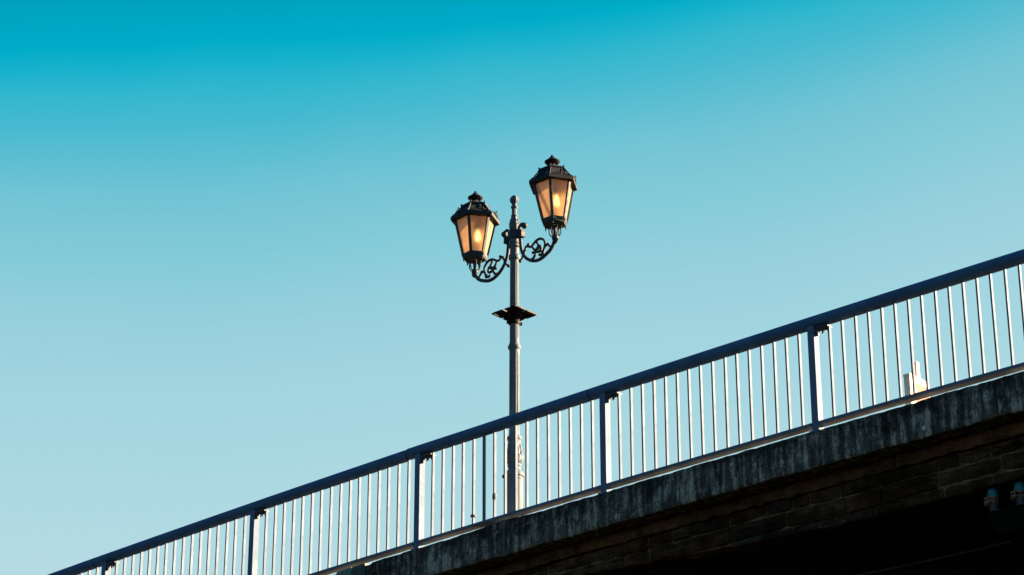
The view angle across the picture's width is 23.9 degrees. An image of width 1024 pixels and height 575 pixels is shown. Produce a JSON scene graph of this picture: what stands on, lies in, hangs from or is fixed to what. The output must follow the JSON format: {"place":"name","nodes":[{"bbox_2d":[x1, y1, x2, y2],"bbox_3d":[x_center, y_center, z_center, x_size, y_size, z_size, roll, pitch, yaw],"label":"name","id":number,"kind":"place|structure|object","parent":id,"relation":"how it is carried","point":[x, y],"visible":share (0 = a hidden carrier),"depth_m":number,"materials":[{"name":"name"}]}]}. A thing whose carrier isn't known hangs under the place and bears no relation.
{"place":"outdoors","nodes":[
{"label":"outdoors","id":0,"kind":"place"},
{"bbox_2d":[0,0,1023,574],"label":"sky","id":1,"kind":"structure","parent":0,"point":[234,273],"materials":[{"name":"blue"}]},
{"bbox_2d":[903,361,929,404],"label":"apartment building","id":2,"kind":"structure","parent":0,"point":[920,386],"depth_m":110.13,"materials":[{"name":"white concrete"}]},
{"bbox_3d":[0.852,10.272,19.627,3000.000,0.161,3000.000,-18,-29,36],"label":"ground","id":3,"kind":"structure","parent":0,"visible":0},
{"bbox_2d":[335,371,1023,574],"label":"stone bridge","id":4,"kind":"structure","parent":3,"relation":"on","point":[909,483],"depth_m":22.13,"materials":[{"name":"concrete"}]},
{"bbox_2d":[451,155,576,512],"bbox_3d":[0.016,0.619,24.965,0.499,4.001,1.745,20,-31,-39],"label":"street lamp","id":5,"kind":"object","parent":4,"relation":"on","point":[475,218],"visible":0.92,"depth_m":25.12,"materials":[{"name":"metal"}]},
{"bbox_2d":[48,249,1023,574],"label":"bridge railing","id":6,"kind":"object","parent":4,"relation":"on","point":[812,327],"visible":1,"depth_m":23.47,"materials":[{"name":"metal"}]},
{"bbox_2d":[853,540,1010,574],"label":"conduit","id":7,"kind":"object","parent":4,"relation":"attached to","point":[949,555],"visible":0.86,"depth_m":22.50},
{"bbox_2d":[984,488,1003,512],"bbox_3d":[4.210,1.803,20.840,0.342,0.323,0.126,14,-27,-29],"label":"drain pipe","id":8,"kind":"object","parent":4,"relation":"attached to","point":[991,500],"visible":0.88,"depth_m":20.73,"materials":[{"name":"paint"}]},
{"bbox_2d":[1010,481,1023,505],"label":"drain pipe","id":9,"kind":"object","parent":4,"relation":"attached to","point":[1017,493],"visible":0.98,"depth_m":20.58,"materials":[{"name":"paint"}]}
]}

